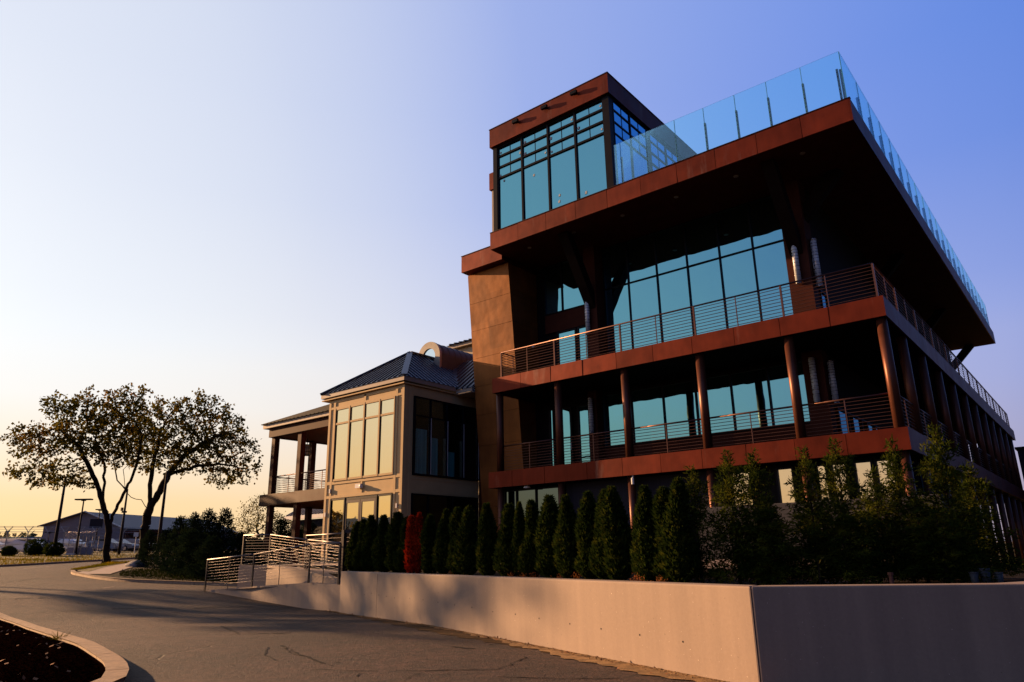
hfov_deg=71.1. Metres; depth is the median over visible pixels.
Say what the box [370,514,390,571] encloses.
arborvitae
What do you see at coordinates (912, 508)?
feathery conifer
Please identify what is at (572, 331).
door
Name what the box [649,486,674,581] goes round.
arborvitae
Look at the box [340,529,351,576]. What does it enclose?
gate post
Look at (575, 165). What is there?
window
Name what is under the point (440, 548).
arborvitae
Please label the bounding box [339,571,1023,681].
retaining wall
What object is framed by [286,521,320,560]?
conical fir
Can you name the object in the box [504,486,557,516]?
window
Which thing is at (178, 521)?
conical fir
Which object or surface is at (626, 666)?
dirt strip
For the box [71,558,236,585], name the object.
kerb
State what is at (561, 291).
window
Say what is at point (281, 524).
conical fir
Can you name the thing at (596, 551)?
arborvitae
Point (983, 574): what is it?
bucket
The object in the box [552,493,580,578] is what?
arborvitae
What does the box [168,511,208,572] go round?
conical fir
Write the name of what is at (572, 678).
road crack
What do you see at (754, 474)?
feathery conifer
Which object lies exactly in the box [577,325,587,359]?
door
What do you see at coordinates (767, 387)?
window
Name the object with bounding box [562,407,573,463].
door
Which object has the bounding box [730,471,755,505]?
window
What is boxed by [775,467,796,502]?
window
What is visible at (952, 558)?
feathery conifer
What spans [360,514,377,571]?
arborvitae
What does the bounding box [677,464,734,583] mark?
feathery conifer
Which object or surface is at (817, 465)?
window
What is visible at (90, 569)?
verge
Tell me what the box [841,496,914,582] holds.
feathery conifer
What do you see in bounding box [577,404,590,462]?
door
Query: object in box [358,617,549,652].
dirt strip
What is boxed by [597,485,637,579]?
arborvitae
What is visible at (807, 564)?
feathery conifer
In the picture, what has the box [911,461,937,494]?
window
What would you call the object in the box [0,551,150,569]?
grass
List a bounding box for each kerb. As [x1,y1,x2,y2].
[0,552,275,566]
[0,613,128,681]
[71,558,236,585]
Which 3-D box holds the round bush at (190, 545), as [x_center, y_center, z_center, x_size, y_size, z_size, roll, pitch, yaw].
[-14.785,9.792,32.812,2.203,2.393,2.116,13,-22,-39]
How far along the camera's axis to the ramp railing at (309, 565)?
22.77 m
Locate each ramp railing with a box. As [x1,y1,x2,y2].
[204,542,340,590]
[241,534,341,571]
[304,533,350,570]
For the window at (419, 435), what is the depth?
30.78 m
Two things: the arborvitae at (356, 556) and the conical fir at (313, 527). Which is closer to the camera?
the arborvitae at (356, 556)
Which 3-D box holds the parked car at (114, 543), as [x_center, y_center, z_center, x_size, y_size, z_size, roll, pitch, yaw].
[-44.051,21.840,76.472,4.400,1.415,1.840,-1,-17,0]
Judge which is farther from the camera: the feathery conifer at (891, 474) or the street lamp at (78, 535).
the street lamp at (78, 535)
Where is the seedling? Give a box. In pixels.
[810,557,827,584]
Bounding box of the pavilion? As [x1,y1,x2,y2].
[259,342,482,568]
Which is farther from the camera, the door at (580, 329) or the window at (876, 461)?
the door at (580, 329)
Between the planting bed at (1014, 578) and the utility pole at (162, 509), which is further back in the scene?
the utility pole at (162, 509)
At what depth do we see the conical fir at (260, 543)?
34.28 m
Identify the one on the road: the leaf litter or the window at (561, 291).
the leaf litter
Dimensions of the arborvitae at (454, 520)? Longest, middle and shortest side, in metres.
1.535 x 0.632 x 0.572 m
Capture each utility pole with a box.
[53,479,66,555]
[117,490,127,554]
[157,471,167,551]
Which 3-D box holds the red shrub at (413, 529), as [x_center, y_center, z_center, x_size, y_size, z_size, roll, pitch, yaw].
[-2.313,4.885,17.170,0.637,1.565,0.404,-4,-17,11]
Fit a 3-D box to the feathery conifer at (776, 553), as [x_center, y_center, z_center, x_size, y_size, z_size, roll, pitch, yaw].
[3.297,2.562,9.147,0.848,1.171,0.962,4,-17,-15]
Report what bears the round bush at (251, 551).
on the planting soil
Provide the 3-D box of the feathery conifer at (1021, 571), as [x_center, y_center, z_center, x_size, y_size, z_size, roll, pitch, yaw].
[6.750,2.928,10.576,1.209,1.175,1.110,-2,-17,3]
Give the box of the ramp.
[243,563,337,588]
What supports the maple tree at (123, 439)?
on the ground at (98, 552)
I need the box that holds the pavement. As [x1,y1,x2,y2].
[320,559,808,568]
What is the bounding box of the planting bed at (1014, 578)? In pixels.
[329,567,1023,585]
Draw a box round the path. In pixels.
[80,563,130,573]
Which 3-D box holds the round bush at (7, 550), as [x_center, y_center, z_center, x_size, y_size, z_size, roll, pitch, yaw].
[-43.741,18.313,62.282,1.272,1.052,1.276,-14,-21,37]
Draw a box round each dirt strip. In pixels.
[323,610,727,681]
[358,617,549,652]
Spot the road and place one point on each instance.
(378, 651)
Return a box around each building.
[447,339,478,519]
[461,52,1023,564]
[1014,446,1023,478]
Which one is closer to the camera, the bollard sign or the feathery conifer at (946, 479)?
the feathery conifer at (946, 479)
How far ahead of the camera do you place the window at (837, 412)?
24.58 m
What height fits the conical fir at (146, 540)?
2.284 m
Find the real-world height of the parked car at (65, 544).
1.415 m
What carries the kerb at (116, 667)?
on the road
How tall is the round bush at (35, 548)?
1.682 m
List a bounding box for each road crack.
[280,645,333,665]
[315,669,462,670]
[497,676,613,678]
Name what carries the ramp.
on the road
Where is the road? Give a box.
[0,559,695,681]
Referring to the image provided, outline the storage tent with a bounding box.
[0,538,50,551]
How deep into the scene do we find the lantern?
36.95 m
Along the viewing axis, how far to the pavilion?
31.59 m
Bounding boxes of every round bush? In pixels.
[1,546,17,555]
[22,538,47,555]
[42,541,64,555]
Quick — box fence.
[0,526,149,553]
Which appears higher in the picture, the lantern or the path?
the lantern
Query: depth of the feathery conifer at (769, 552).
9.87 m
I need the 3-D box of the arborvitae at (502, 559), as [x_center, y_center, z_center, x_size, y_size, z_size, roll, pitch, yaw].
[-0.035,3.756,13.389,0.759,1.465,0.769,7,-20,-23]
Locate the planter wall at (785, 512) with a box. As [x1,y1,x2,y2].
[698,494,966,558]
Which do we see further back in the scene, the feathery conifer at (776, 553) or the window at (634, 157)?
the window at (634, 157)
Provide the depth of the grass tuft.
12.19 m
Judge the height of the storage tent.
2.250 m
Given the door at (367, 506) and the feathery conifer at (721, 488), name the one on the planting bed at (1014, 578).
the feathery conifer at (721, 488)
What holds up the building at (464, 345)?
on the ground at (98, 552)
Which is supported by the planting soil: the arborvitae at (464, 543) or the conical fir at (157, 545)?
the conical fir at (157, 545)
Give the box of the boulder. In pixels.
[125,560,144,566]
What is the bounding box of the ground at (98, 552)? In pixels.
[0,543,1014,564]
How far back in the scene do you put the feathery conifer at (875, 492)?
9.53 m
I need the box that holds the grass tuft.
[47,629,71,639]
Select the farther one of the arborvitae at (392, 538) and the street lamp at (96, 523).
the street lamp at (96, 523)
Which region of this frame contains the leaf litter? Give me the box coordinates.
[329,612,676,675]
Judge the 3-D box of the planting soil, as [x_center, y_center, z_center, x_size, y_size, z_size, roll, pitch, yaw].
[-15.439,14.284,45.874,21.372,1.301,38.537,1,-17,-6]
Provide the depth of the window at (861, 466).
20.21 m
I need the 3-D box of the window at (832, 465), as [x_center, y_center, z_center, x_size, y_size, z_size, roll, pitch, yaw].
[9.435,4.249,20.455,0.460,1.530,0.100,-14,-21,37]
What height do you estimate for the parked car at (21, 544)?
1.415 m
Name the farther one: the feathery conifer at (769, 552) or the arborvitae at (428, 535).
the arborvitae at (428, 535)
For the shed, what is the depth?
42.85 m
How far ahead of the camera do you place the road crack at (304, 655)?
9.98 m
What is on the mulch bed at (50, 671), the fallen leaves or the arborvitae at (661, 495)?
the fallen leaves
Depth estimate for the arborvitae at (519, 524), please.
13.08 m
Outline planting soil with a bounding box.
[75,560,319,582]
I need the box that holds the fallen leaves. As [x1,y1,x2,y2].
[0,625,97,681]
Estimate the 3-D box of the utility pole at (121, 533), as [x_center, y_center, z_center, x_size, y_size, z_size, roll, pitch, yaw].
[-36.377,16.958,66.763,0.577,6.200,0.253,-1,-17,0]
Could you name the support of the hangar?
on the ground at (98, 552)
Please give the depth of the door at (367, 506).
30.03 m
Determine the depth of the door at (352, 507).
30.57 m
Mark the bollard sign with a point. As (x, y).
(136, 534)
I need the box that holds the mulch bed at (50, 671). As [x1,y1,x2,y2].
[0,620,125,681]
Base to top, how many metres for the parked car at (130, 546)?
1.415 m
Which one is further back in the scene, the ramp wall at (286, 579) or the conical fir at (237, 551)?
the conical fir at (237, 551)
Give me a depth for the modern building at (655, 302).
27.44 m
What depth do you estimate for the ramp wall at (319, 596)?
21.96 m
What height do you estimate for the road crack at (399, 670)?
0.001 m
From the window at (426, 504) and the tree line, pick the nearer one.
the window at (426, 504)
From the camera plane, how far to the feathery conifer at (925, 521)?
10.22 m
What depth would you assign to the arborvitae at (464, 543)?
14.80 m
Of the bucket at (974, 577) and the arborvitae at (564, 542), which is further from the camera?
the arborvitae at (564, 542)
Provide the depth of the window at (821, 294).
24.99 m
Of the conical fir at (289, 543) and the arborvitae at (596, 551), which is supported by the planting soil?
the conical fir at (289, 543)
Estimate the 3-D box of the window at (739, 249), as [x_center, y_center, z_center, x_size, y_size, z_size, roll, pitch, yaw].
[6.941,-1.984,27.790,7.760,5.700,0.100,-14,-21,37]
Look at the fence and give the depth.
69.70 m
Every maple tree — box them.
[0,382,157,563]
[123,388,263,557]
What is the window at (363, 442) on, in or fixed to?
in the pavilion
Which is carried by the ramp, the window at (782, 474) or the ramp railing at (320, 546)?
the ramp railing at (320, 546)
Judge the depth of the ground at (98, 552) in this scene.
61.29 m
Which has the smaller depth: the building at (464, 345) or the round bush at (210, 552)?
the round bush at (210, 552)
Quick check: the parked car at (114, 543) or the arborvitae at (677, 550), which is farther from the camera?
the parked car at (114, 543)
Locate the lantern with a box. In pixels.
[305,438,310,455]
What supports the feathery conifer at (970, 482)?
on the planting bed at (1014, 578)
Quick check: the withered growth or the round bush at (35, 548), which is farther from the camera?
the round bush at (35, 548)
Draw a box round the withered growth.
[445,567,667,581]
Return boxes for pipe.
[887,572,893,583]
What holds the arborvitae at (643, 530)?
on the planting bed at (1014, 578)
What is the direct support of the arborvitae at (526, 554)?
on the planting bed at (1014, 578)
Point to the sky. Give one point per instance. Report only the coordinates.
(262, 207)
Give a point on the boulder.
(130, 564)
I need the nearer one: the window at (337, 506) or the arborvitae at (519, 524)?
the arborvitae at (519, 524)
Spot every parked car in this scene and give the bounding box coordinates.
[0,538,52,553]
[58,539,88,551]
[84,538,123,551]
[98,539,138,551]
[121,539,152,550]
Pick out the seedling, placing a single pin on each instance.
(819, 561)
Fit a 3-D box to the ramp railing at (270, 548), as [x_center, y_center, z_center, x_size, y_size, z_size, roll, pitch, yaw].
[-7.339,7.094,23.823,0.419,1.474,7.189,14,-22,-40]
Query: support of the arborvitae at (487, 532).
on the planting bed at (1014, 578)
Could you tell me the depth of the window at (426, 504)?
30.28 m
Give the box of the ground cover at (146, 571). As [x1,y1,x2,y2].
[119,567,237,581]
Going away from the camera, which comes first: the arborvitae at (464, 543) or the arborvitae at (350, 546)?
the arborvitae at (464, 543)
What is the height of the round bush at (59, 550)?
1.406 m
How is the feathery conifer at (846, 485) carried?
on the planting bed at (1014, 578)
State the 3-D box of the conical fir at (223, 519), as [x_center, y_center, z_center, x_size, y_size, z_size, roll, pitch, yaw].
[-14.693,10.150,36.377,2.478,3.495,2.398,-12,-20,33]
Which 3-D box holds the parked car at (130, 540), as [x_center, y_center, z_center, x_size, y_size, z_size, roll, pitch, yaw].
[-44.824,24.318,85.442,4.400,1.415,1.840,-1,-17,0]
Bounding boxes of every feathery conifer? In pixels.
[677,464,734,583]
[706,446,763,584]
[727,508,810,583]
[731,447,802,584]
[737,496,813,585]
[784,445,857,584]
[784,501,840,584]
[807,501,893,583]
[814,436,889,583]
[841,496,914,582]
[852,464,913,583]
[873,434,948,582]
[880,489,958,583]
[898,508,999,582]
[902,496,991,580]
[914,421,1004,582]
[943,503,1023,574]
[946,459,1023,580]
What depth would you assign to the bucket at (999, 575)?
8.48 m
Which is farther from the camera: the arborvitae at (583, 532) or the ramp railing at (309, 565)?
the ramp railing at (309, 565)
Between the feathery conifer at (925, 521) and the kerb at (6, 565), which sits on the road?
the kerb at (6, 565)
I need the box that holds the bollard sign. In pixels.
[133,532,138,552]
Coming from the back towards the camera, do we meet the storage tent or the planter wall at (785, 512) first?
the storage tent
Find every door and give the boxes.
[344,499,359,544]
[359,498,375,520]
[557,327,577,364]
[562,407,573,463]
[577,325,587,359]
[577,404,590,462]
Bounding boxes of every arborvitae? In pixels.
[343,521,359,570]
[350,518,366,571]
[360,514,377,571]
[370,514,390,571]
[383,511,403,572]
[393,516,417,572]
[419,513,437,573]
[431,508,450,573]
[444,506,462,574]
[451,504,477,574]
[474,502,498,575]
[491,503,514,576]
[510,501,525,576]
[516,499,539,576]
[533,494,560,577]
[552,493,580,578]
[573,490,597,578]
[588,488,610,579]
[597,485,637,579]
[628,484,657,581]
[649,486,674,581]
[656,476,701,582]
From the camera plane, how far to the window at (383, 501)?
29.45 m
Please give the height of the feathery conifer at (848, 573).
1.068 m
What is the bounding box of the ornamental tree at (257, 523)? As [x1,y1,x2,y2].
[233,494,290,538]
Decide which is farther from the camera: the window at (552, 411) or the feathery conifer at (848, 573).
the window at (552, 411)
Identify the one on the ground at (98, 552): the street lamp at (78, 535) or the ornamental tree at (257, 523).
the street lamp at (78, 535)
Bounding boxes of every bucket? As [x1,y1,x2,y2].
[968,572,978,582]
[977,568,990,582]
[993,572,1003,582]
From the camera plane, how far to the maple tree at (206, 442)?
57.65 m
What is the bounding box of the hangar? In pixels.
[38,511,238,551]
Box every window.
[326,498,344,562]
[331,396,395,481]
[375,493,392,523]
[411,493,477,558]
[412,396,479,480]
[497,98,606,228]
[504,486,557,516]
[543,255,584,315]
[549,409,555,465]
[601,360,809,447]
[602,195,792,353]
[612,98,682,183]
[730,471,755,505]
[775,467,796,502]
[811,464,830,500]
[819,290,829,307]
[830,463,850,498]
[835,407,880,433]
[852,460,875,497]
[874,459,899,496]
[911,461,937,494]
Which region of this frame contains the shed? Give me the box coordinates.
[284,508,323,563]
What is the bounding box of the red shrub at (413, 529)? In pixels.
[402,512,422,572]
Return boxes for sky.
[0,0,1023,548]
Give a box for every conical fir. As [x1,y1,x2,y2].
[134,530,160,566]
[144,527,177,569]
[153,515,200,572]
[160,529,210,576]
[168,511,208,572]
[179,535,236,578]
[198,507,227,561]
[205,507,237,572]
[219,530,262,574]
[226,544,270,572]
[231,538,274,566]
[260,516,290,564]
[275,529,317,563]
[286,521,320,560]
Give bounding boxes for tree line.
[0,529,286,546]
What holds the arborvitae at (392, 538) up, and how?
on the planting bed at (1014, 578)
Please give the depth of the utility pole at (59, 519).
62.57 m
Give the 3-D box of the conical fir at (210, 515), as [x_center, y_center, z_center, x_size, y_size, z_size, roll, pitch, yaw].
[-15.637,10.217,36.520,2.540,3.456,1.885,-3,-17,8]
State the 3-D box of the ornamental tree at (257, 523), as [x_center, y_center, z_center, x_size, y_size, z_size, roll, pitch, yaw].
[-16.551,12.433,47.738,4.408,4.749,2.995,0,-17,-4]
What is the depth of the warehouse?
108.65 m
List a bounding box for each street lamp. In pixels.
[75,498,92,554]
[89,509,102,550]
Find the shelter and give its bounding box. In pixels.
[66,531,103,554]
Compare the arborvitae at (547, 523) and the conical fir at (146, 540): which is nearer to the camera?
the arborvitae at (547, 523)
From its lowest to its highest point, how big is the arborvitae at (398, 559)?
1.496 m
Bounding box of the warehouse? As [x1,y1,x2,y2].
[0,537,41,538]
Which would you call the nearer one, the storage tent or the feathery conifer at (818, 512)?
the feathery conifer at (818, 512)
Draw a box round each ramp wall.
[206,582,339,611]
[237,565,340,587]
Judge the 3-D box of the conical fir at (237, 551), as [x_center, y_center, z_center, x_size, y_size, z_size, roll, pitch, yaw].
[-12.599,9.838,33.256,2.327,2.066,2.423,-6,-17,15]
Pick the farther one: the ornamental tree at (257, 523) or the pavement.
the ornamental tree at (257, 523)
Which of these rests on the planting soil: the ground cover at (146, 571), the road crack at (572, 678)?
the ground cover at (146, 571)
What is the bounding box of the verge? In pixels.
[78,558,166,570]

